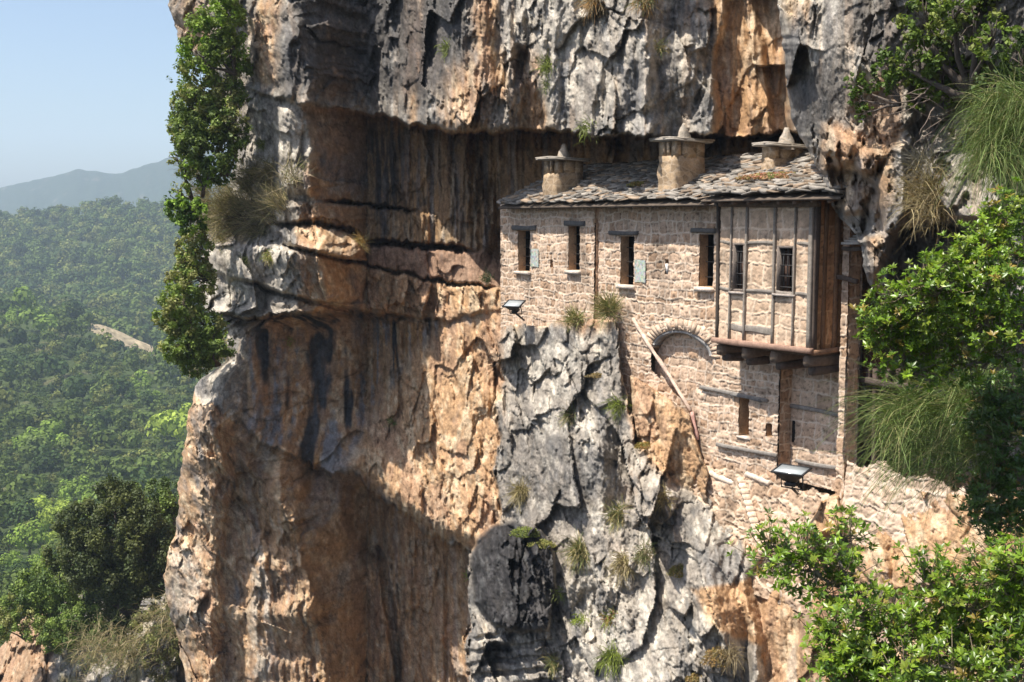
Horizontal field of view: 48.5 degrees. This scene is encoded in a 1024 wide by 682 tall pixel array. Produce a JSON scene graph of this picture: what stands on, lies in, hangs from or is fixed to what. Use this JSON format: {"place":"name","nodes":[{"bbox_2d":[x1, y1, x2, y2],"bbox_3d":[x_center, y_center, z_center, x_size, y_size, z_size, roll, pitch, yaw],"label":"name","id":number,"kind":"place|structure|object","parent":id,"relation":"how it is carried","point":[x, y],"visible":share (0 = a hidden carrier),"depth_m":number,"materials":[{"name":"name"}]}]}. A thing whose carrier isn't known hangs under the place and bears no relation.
{"place":"outdoors","nodes":[
{"label":"outdoors","id":0,"kind":"place"},
{"bbox_2d":[0,594,185,681],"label":"rocky slope","id":1,"kind":"structure","parent":0,"point":[21,660],"depth_m":65.54,"materials":[{"name":"stone"}]},
{"bbox_2d":[0,592,61,646],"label":"bush","id":2,"kind":"object","parent":1,"relation":"on","point":[7,623],"visible":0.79,"depth_m":63.63,"materials":[{"name":"green plant"}]},
{"bbox_2d":[2,549,99,624],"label":"bush","id":3,"kind":"object","parent":1,"relation":"on","point":[45,588],"visible":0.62,"depth_m":64.24,"materials":[{"name":"green plant"}]},
{"bbox_2d":[36,601,127,654],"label":"bush","id":4,"kind":"object","parent":1,"relation":"on","point":[49,636],"visible":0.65,"depth_m":61.51,"materials":[{"name":"green plant"}]},
{"bbox_2d":[48,613,135,681],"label":"dry bush","id":5,"kind":"object","parent":1,"relation":"on","point":[81,656],"visible":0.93,"depth_m":58.82,"materials":[{"name":"plant"}]},
{"bbox_2d":[41,473,175,637],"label":"holm oak","id":6,"kind":"object","parent":1,"relation":"on","point":[130,566],"visible":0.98,"depth_m":60.61,"materials":[{"name":"green plant"}]},
{"bbox_2d":[84,606,170,681],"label":"dry bush","id":7,"kind":"object","parent":1,"relation":"on","point":[120,648],"visible":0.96,"depth_m":58.76,"materials":[{"name":"plant"}]},
{"bbox_2d":[119,602,180,681],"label":"bush","id":8,"kind":"object","parent":1,"relation":"on","point":[166,654],"visible":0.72,"depth_m":59.96,"materials":[{"name":"green plant"}]},
{"bbox_2d":[128,591,178,667],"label":"dry bush","id":9,"kind":"object","parent":1,"relation":"on","point":[167,622],"visible":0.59,"depth_m":58.43,"materials":[{"name":"plant"}]},
{"bbox_2d":[130,476,178,557],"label":"holm oak","id":10,"kind":"object","parent":1,"relation":"on","point":[167,501],"visible":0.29,"depth_m":67.10,"materials":[{"name":"green plant"}]},
{"bbox_2d":[0,207,224,646],"bbox_3d":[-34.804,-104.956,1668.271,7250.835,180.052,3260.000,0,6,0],"label":"hills","id":11,"kind":"structure","parent":0,"point":[43,377],"depth_m":395.58,"materials":[{"name":"plant"}]},
{"bbox_2d":[0,532,19,552],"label":"bushy tree","id":12,"kind":"object","parent":11,"relation":"on","point":[4,543],"visible":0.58,"depth_m":222.75,"materials":[{"name":"green plant"}]},
{"bbox_2d":[0,551,22,568],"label":"light green tree","id":13,"kind":"object","parent":11,"relation":"on","point":[5,561],"visible":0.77,"depth_m":197.71,"materials":[{"name":"green plant"}]},
{"bbox_2d":[0,567,27,609],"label":"bushy tree","id":14,"kind":"object","parent":11,"relation":"on","point":[7,582],"visible":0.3,"depth_m":165.63,"materials":[{"name":"green plant"}]},
{"bbox_2d":[3,558,41,579],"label":"holm oak","id":15,"kind":"object","parent":11,"relation":"on","point":[24,562],"visible":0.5,"depth_m":187.23,"materials":[{"name":"green plant"}]},
{"bbox_2d":[4,500,41,530],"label":"holm oak","id":16,"kind":"object","parent":11,"relation":"on","point":[27,512],"visible":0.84,"depth_m":236.91,"materials":[{"name":"green plant"}]},
{"bbox_2d":[11,520,38,544],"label":"olive green tree","id":17,"kind":"object","parent":11,"relation":"on","point":[28,521],"visible":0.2,"depth_m":230.37,"materials":[{"name":"green plant"}]},
{"bbox_2d":[7,516,48,557],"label":"light green tree","id":18,"kind":"object","parent":11,"relation":"on","point":[25,534],"visible":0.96,"depth_m":216.11,"materials":[{"name":"green plant"}]},
{"bbox_2d":[26,553,45,570],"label":"light green tree","id":19,"kind":"object","parent":11,"relation":"on","point":[35,559],"visible":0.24,"depth_m":191.62,"materials":[{"name":"green plant"}]},
{"bbox_2d":[33,516,48,537],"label":"lime green tree","id":20,"kind":"object","parent":11,"relation":"on","point":[44,519],"visible":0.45,"depth_m":239.12,"materials":[{"name":"green plant"}]},
{"bbox_2d":[46,531,56,540],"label":"lime green tree","id":21,"kind":"object","parent":11,"relation":"on","point":[52,535],"visible":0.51,"depth_m":235.48,"materials":[{"name":"green plant"}]},
{"bbox_2d":[43,503,65,520],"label":"lime green tree","id":22,"kind":"object","parent":11,"relation":"on","point":[50,511],"visible":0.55,"depth_m":251.70,"materials":[{"name":"green plant"}]},
{"bbox_2d":[43,535,77,557],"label":"bushy tree","id":23,"kind":"object","parent":11,"relation":"on","point":[53,542],"visible":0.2,"depth_m":203.42,"materials":[{"name":"green plant"}]},
{"bbox_2d":[54,498,69,509],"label":"lime green tree","id":24,"kind":"object","parent":11,"relation":"on","point":[59,501],"visible":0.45,"depth_m":258.94,"materials":[{"name":"green plant"}]},
{"bbox_2d":[55,500,79,526],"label":"lime green tree","id":25,"kind":"object","parent":11,"relation":"on","point":[64,505],"visible":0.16,"depth_m":245.66,"materials":[{"name":"green plant"}]},
{"bbox_2d":[78,491,96,503],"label":"light green tree","id":26,"kind":"object","parent":11,"relation":"on","point":[87,495],"visible":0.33,"depth_m":259.83,"materials":[{"name":"green plant"}]},
{"bbox_2d":[0,286,226,612],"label":"forest","id":27,"kind":"object","parent":11,"relation":"on","point":[57,425],"visible":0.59,"depth_m":358.52,"materials":[{"name":"green plant"}]},
{"bbox_2d":[0,195,227,345],"bbox_3d":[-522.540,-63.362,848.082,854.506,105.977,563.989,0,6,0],"label":"forest","id":28,"kind":"object","parent":11,"relation":"on","point":[102,295],"visible":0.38,"depth_m":859.27,"materials":[{"name":"green plant"}]},
{"bbox_2d":[0,0,226,187],"label":"sky","id":29,"kind":"structure","parent":0,"point":[84,85],"materials":[{"name":"blue"}]},
{"bbox_2d":[0,150,234,215],"bbox_3d":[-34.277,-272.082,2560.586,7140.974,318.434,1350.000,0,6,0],"label":"mountains","id":30,"kind":"structure","parent":0,"point":[152,182],"depth_m":2444.56,"materials":[{"name":"stone"}]},
{"bbox_2d":[91,323,154,355],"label":"bare ground","id":31,"kind":"structure","parent":0,"point":[127,340],"depth_m":513.94,"materials":[{"name":"soil"}]},
{"bbox_2d":[163,0,1023,681],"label":"cliff","id":32,"kind":"structure","parent":0,"point":[333,524],"depth_m":41.89,"materials":[{"name":"stone"}]},
{"bbox_2d":[166,128,194,200],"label":"cliff tree","id":33,"kind":"object","parent":32,"relation":"on","point":[188,191],"visible":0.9,"depth_m":42.50,"materials":[{"name":"green plant"}]},
{"bbox_2d":[163,190,209,237],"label":"cliff tree","id":34,"kind":"object","parent":32,"relation":"on","point":[187,212],"visible":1,"depth_m":42.21,"materials":[{"name":"green plant"}]},
{"bbox_2d":[160,223,216,308],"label":"cliff tree","id":35,"kind":"object","parent":32,"relation":"on","point":[178,243],"visible":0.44,"depth_m":43.62,"materials":[{"name":"green plant"}]},
{"bbox_2d":[150,280,229,368],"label":"cliff tree","id":36,"kind":"object","parent":32,"relation":"on","point":[183,325],"visible":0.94,"depth_m":42.89,"materials":[{"name":"green plant"}]},
{"bbox_2d":[169,236,219,301],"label":"cliff tree","id":37,"kind":"object","parent":32,"relation":"on","point":[188,271],"visible":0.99,"depth_m":43.20,"materials":[{"name":"green plant"}]},
{"bbox_2d":[162,329,236,378],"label":"cliff tree","id":38,"kind":"object","parent":32,"relation":"on","point":[215,350],"visible":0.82,"depth_m":43.30,"materials":[{"name":"green plant"}]},
{"bbox_2d":[178,155,223,197],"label":"cliff tree","id":39,"kind":"object","parent":32,"relation":"on","point":[200,182],"visible":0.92,"depth_m":42.54,"materials":[{"name":"green plant"}]},
{"bbox_2d":[179,336,231,380],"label":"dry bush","id":40,"kind":"object","parent":32,"relation":"on","point":[220,362],"visible":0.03,"depth_m":46.15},
{"bbox_2d":[166,56,249,153],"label":"cliff tree","id":41,"kind":"object","parent":32,"relation":"on","point":[206,102],"visible":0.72,"depth_m":42.71,"materials":[{"name":"green plant"}]},
{"bbox_2d":[165,48,253,142],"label":"cliff tree","id":42,"kind":"object","parent":32,"relation":"on","point":[239,95],"visible":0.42,"depth_m":43.17,"materials":[{"name":"green plant"}]},
{"bbox_2d":[173,200,247,255],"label":"dry bush","id":43,"kind":"object","parent":32,"relation":"on","point":[223,232],"visible":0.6,"depth_m":45.26,"materials":[{"name":"plant"}]},
{"bbox_2d":[169,101,252,187],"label":"cliff tree","id":44,"kind":"object","parent":32,"relation":"on","point":[196,139],"visible":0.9,"depth_m":42.56,"materials":[{"name":"green plant"}]},
{"bbox_2d":[174,0,249,77],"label":"cliff tree","id":45,"kind":"object","parent":32,"relation":"on","point":[213,47],"visible":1,"depth_m":42.29,"materials":[{"name":"green plant"}]},
{"bbox_2d":[220,199,259,241],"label":"dead bush","id":46,"kind":"object","parent":32,"relation":"on","point":[237,219],"visible":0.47,"depth_m":44.76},
{"bbox_2d":[170,139,316,245],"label":"dry bush","id":47,"kind":"object","parent":32,"relation":"on","point":[270,199],"visible":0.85,"depth_m":44.42,"materials":[{"name":"plant"}]},
{"bbox_2d":[235,252,254,268],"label":"grass tuft","id":48,"kind":"object","parent":32,"relation":"on","point":[244,259],"visible":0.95,"depth_m":43.31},
{"bbox_2d":[251,136,266,152],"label":"grass tuft","id":49,"kind":"object","parent":32,"relation":"on","point":[260,144],"visible":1,"depth_m":44.38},
{"bbox_2d":[256,248,272,265],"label":"grass tuft","id":50,"kind":"object","parent":32,"relation":"on","point":[267,256],"visible":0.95,"depth_m":42.37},
{"bbox_2d":[349,227,372,256],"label":"grass tuft","id":51,"kind":"object","parent":32,"relation":"on","point":[360,240],"visible":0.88,"depth_m":42.87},
{"bbox_2d":[435,38,450,61],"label":"grass tuft","id":52,"kind":"object","parent":32,"relation":"on","point":[445,52],"visible":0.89,"depth_m":36.73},
{"bbox_2d":[478,267,494,288],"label":"grass tuft","id":53,"kind":"object","parent":32,"relation":"on","point":[487,277],"visible":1,"depth_m":41.31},
{"bbox_2d":[502,299,525,320],"bbox_3d":[0.184,-0.934,35.312,0.620,0.706,0.931,4,7,30],"label":"floodlight","id":54,"kind":"object","parent":32,"relation":"on","point":[514,306],"visible":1,"depth_m":35.08,"materials":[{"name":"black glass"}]},
{"bbox_2d":[501,475,530,512],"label":"grass tuft","id":55,"kind":"object","parent":32,"relation":"on","point":[519,492],"visible":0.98,"depth_m":34.02,"materials":[{"name":"plant"}]},
{"bbox_2d":[509,526,540,537],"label":"cushion plant","id":56,"kind":"object","parent":32,"relation":"on","point":[519,531],"visible":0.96,"depth_m":31.69,"materials":[{"name":"green plant"}]},
{"bbox_2d":[527,538,557,548],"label":"cushion plant","id":57,"kind":"object","parent":32,"relation":"on","point":[547,542],"visible":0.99,"depth_m":31.52,"materials":[{"name":"green plant"}]},
{"bbox_2d":[536,76,554,94],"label":"grass tuft","id":58,"kind":"object","parent":32,"relation":"on","point":[545,85],"visible":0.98,"depth_m":33.25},
{"bbox_2d":[532,49,559,78],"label":"grass tuft","id":59,"kind":"object","parent":32,"relation":"on","point":[547,63],"visible":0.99,"depth_m":33.10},
{"bbox_2d":[537,652,564,679],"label":"grass tuft","id":60,"kind":"object","parent":32,"relation":"on","point":[553,665],"visible":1,"depth_m":31.81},
{"bbox_2d":[549,585,565,601],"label":"grass tuft","id":61,"kind":"object","parent":32,"relation":"on","point":[559,589],"visible":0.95,"depth_m":31.69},
{"bbox_2d":[556,399,576,428],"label":"grass tuft","id":62,"kind":"object","parent":32,"relation":"on","point":[567,417],"visible":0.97,"depth_m":32.61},
{"bbox_2d":[552,301,590,335],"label":"grass tuft","id":63,"kind":"object","parent":32,"relation":"on","point":[573,319],"visible":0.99,"depth_m":33.17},
{"bbox_2d":[553,528,592,578],"bbox_3d":[1.813,5.837,31.444,1.416,1.558,1.446,0,6,0],"label":"grass tuft","id":64,"kind":"object","parent":32,"relation":"on","point":[578,552],"visible":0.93,"depth_m":31.35,"materials":[{"name":"plant"}]},
{"bbox_2d":[567,609,590,628],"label":"grass tuft","id":65,"kind":"object","parent":32,"relation":"on","point":[576,619],"visible":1,"depth_m":31.05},
{"bbox_2d":[572,113,597,145],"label":"grass tuft","id":66,"kind":"object","parent":32,"relation":"attached to","point":[584,128],"visible":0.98,"depth_m":31.07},
{"bbox_2d":[571,0,610,28],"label":"grass tuft","id":67,"kind":"object","parent":32,"relation":"on","point":[591,5],"visible":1,"depth_m":31.20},
{"bbox_2d":[585,372,601,377],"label":"cushion plant","id":68,"kind":"object","parent":32,"relation":"on","point":[595,375],"visible":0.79,"depth_m":32.06,"materials":[{"name":"green plant"}]},
{"bbox_2d":[582,282,628,335],"bbox_3d":[2.704,-0.848,31.846,1.591,1.600,1.429,0,6,0],"label":"grass tuft","id":69,"kind":"object","parent":32,"relation":"on","point":[610,308],"visible":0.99,"depth_m":31.68,"materials":[{"name":"plant"}]},
{"bbox_2d":[595,606,617,633],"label":"grass tuft","id":70,"kind":"object","parent":32,"relation":"on","point":[608,620],"visible":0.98,"depth_m":29.34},
{"bbox_2d":[589,637,633,679],"bbox_3d":[2.544,8.081,28.892,1.146,1.240,1.318,0,6,0],"label":"grass tuft","id":71,"kind":"object","parent":32,"relation":"on","point":[609,656],"visible":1,"depth_m":28.78,"materials":[{"name":"plant"}]},
{"bbox_2d":[596,389,631,422],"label":"grass tuft","id":72,"kind":"object","parent":32,"relation":"on","point":[617,407],"visible":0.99,"depth_m":31.22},
{"bbox_2d":[597,497,632,534],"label":"grass tuft","id":73,"kind":"object","parent":32,"relation":"on","point":[617,514],"visible":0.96,"depth_m":30.22,"materials":[{"name":"plant"}]},
{"bbox_2d":[601,549,639,589],"bbox_3d":[2.854,5.909,29.634,1.296,1.273,1.310,-5,8,-37],"label":"grass tuft","id":74,"kind":"object","parent":32,"relation":"on","point":[620,561],"visible":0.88,"depth_m":29.53,"materials":[{"name":"plant"}]},
{"bbox_2d":[625,536,658,574],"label":"grass tuft","id":75,"kind":"object","parent":32,"relation":"on","point":[641,554],"visible":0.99,"depth_m":29.05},
{"bbox_2d":[633,441,651,448],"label":"cushion plant","id":76,"kind":"object","parent":32,"relation":"on","point":[641,445],"visible":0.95,"depth_m":29.96,"materials":[{"name":"green plant"}]},
{"bbox_2d":[622,0,664,18],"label":"grass tuft","id":77,"kind":"object","parent":32,"relation":"attached to","point":[647,4],"visible":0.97,"depth_m":29.77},
{"bbox_2d":[654,38,671,58],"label":"grass tuft","id":78,"kind":"object","parent":32,"relation":"attached to","point":[660,46],"visible":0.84,"depth_m":29.83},
{"bbox_2d":[654,483,678,515],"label":"grass tuft","id":79,"kind":"object","parent":32,"relation":"on","point":[663,494],"visible":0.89,"depth_m":28.43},
{"bbox_2d":[666,562,683,577],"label":"cushion plant","id":80,"kind":"object","parent":32,"relation":"on","point":[673,571],"visible":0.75,"depth_m":28.23,"materials":[{"name":"green plant"}]},
{"bbox_2d":[496,123,862,613],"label":"stone house","id":81,"kind":"structure","parent":32,"relation":"attached to","point":[773,270],"depth_m":28.25,"materials":[{"name":"stone"}]},
{"bbox_2d":[511,225,536,274],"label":"window","id":82,"kind":"structure","parent":81,"relation":"in","point":[524,238],"depth_m":36.16,"materials":[{"name":"paint"}]},
{"bbox_2d":[564,221,595,274],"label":"window","id":83,"kind":"structure","parent":81,"relation":"in","point":[574,226],"depth_m":33.76,"materials":[{"name":"paint"}]},
{"bbox_2d":[626,181,647,186],"bbox_3d":[3.526,-4.381,31.697,0.665,0.195,0.945,-4,7,-32],"label":"stonecrop","id":84,"kind":"object","parent":81,"relation":"on","point":[634,183],"visible":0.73,"depth_m":31.49,"materials":[{"name":"green plant"}]},
{"bbox_2d":[608,231,665,289],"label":"window","id":85,"kind":"structure","parent":81,"relation":"in","point":[627,242],"depth_m":31.88,"materials":[{"name":"paint"}]},
{"bbox_2d":[665,257,699,276],"bbox_3d":[4.521,-1.979,30.247,0.973,0.596,0.583,-4,7,-32],"label":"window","id":86,"kind":"structure","parent":81,"relation":"in","point":[667,260],"depth_m":30.16,"materials":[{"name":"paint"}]},
{"bbox_2d":[690,228,715,291],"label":"window","id":87,"kind":"structure","parent":81,"relation":"in","point":[706,240],"depth_m":29.09,"materials":[{"name":"paint"}]},
{"bbox_2d":[728,243,743,294],"bbox_3d":[5.613,-1.756,26.916,0.844,1.338,0.643,-4,7,-32],"label":"window","id":88,"kind":"structure","parent":81,"relation":"in","point":[738,248],"depth_m":26.88,"materials":[{"name":"metal"}]},
{"bbox_2d":[730,391,779,440],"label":"window","id":89,"kind":"structure","parent":81,"relation":"in","point":[744,411],"depth_m":28.15,"materials":[{"name":"paint"}]},
{"bbox_2d":[734,171,795,179],"bbox_3d":[6.080,-3.917,26.960,1.242,0.230,1.961,-4,7,-32],"label":"stonecrop","id":90,"kind":"object","parent":81,"relation":"on","point":[772,175],"visible":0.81,"depth_m":26.61,"materials":[{"name":"yellow plant"}]},
{"bbox_2d":[766,416,794,441],"bbox_3d":[6.623,2.119,27.403,0.950,0.516,0.651,-4,7,-32],"label":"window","id":91,"kind":"structure","parent":81,"relation":"in","point":[769,426],"depth_m":27.27,"materials":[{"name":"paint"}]},
{"bbox_2d":[772,245,795,296],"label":"window","id":92,"kind":"structure","parent":81,"relation":"in","point":[784,274],"depth_m":25.64,"materials":[{"name":"metal"}]},
{"bbox_2d":[684,672,705,681],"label":"cushion plant","id":93,"kind":"object","parent":32,"relation":"on","point":[693,677],"visible":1,"depth_m":26.88,"materials":[{"name":"yellow plant"}]},
{"bbox_2d":[700,646,731,667],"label":"cushion plant","id":94,"kind":"object","parent":32,"relation":"on","point":[706,657],"visible":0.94,"depth_m":25.86,"materials":[{"name":"yellow plant"}]},
{"bbox_2d":[708,633,748,674],"bbox_3d":[4.961,7.135,25.906,1.210,1.140,0.835,-4,7,-35],"label":"grass tuft","id":95,"kind":"object","parent":32,"relation":"on","point":[728,651],"visible":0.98,"depth_m":25.81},
{"bbox_2d":[770,463,812,494],"bbox_3d":[6.260,3.141,25.214,0.740,0.755,0.902,5,8,38],"label":"floodlight","id":96,"kind":"object","parent":32,"relation":"attached to","point":[790,475],"visible":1,"depth_m":25.01,"materials":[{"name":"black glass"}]},
{"bbox_2d":[777,0,1023,318],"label":"cliff outcrop","id":97,"kind":"object","parent":32,"relation":"attached to","point":[828,45],"visible":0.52,"depth_m":21.75,"materials":[{"name":"stone"}]},
{"bbox_2d":[842,45,902,122],"bbox_3d":[6.617,-4.689,20.944,0.630,1.235,2.012,0,6,-3],"label":"rock shrub","id":98,"kind":"object","parent":97,"relation":"on","point":[862,107],"visible":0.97,"depth_m":20.84,"materials":[{"name":"green plant"}]},
{"bbox_2d":[875,117,954,199],"bbox_3d":[7.325,-3.122,20.257,1.688,1.840,1.623,0,6,0],"label":"dry bush","id":99,"kind":"object","parent":97,"relation":"on","point":[922,161],"visible":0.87,"depth_m":20.19,"materials":[{"name":"plant"}]},
{"bbox_2d":[874,143,971,253],"bbox_3d":[7.473,-2.534,20.175,2.134,1.997,2.144,0,6,0],"label":"dry bush","id":100,"kind":"object","parent":97,"relation":"on","point":[919,194],"visible":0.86,"depth_m":20.12,"materials":[{"name":"plant"}]},
{"bbox_2d":[877,0,1023,112],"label":"rock shrub","id":101,"kind":"object","parent":97,"relation":"on","point":[951,25],"visible":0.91,"depth_m":19.49,"materials":[{"name":"green plant"}]},
{"bbox_2d":[881,85,976,152],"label":"bare branches","id":102,"kind":"object","parent":101,"relation":"hanging from","point":[933,108],"visible":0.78,"depth_m":19.83,"materials":[{"name":"wood"}]},
{"bbox_2d":[919,45,1023,221],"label":"broom","id":103,"kind":"object","parent":97,"relation":"on","point":[997,145],"visible":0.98,"depth_m":12.64,"materials":[{"name":"plant"}]},
{"bbox_2d":[959,35,1023,124],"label":"rock shrub","id":104,"kind":"object","parent":97,"relation":"on","point":[983,71],"visible":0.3,"depth_m":18.27,"materials":[{"name":"green plant"}]},
{"bbox_2d":[841,460,965,562],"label":"retaining wall","id":105,"kind":"structure","parent":32,"relation":"on","point":[895,531],"depth_m":24.16,"materials":[{"name":"stone"}]},
{"bbox_2d":[859,320,948,476],"bbox_3d":[8.494,1.367,24.678,0.448,3.498,2.771,-4,7,-30],"label":"wooden gallery","id":106,"kind":"object","parent":32,"relation":"on","point":[864,368],"visible":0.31,"depth_m":25.32,"materials":[{"name":"wood"}]},
{"bbox_2d":[724,504,889,613],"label":"arbutus branches","id":107,"kind":"object","parent":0,"point":[795,559],"visible":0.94,"depth_m":9.59,"materials":[{"name":"green plant"}]},
{"bbox_2d":[791,527,1023,681],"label":"arbutus branches","id":108,"kind":"object","parent":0,"point":[865,654],"visible":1,"depth_m":9.14,"materials":[{"name":"green plant"}]},
{"bbox_2d":[808,332,1023,541],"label":"broom","id":109,"kind":"object","parent":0,"point":[908,410],"visible":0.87,"depth_m":12.47,"materials":[{"name":"plant"}]},
{"bbox_2d":[849,176,1023,392],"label":"arbutus branches","id":110,"kind":"object","parent":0,"point":[954,309],"visible":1,"depth_m":10.90,"materials":[{"name":"green plant"}]},
{"bbox_2d":[899,491,1023,681],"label":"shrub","id":111,"kind":"object","parent":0,"point":[1011,547],"visible":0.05,"depth_m":11.91,"materials":[{"name":"plant"}]},
{"bbox_2d":[949,361,1023,555],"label":"arbutus branches","id":112,"kind":"object","parent":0,"point":[1009,481],"visible":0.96,"depth_m":12.11,"materials":[{"name":"green plant"}]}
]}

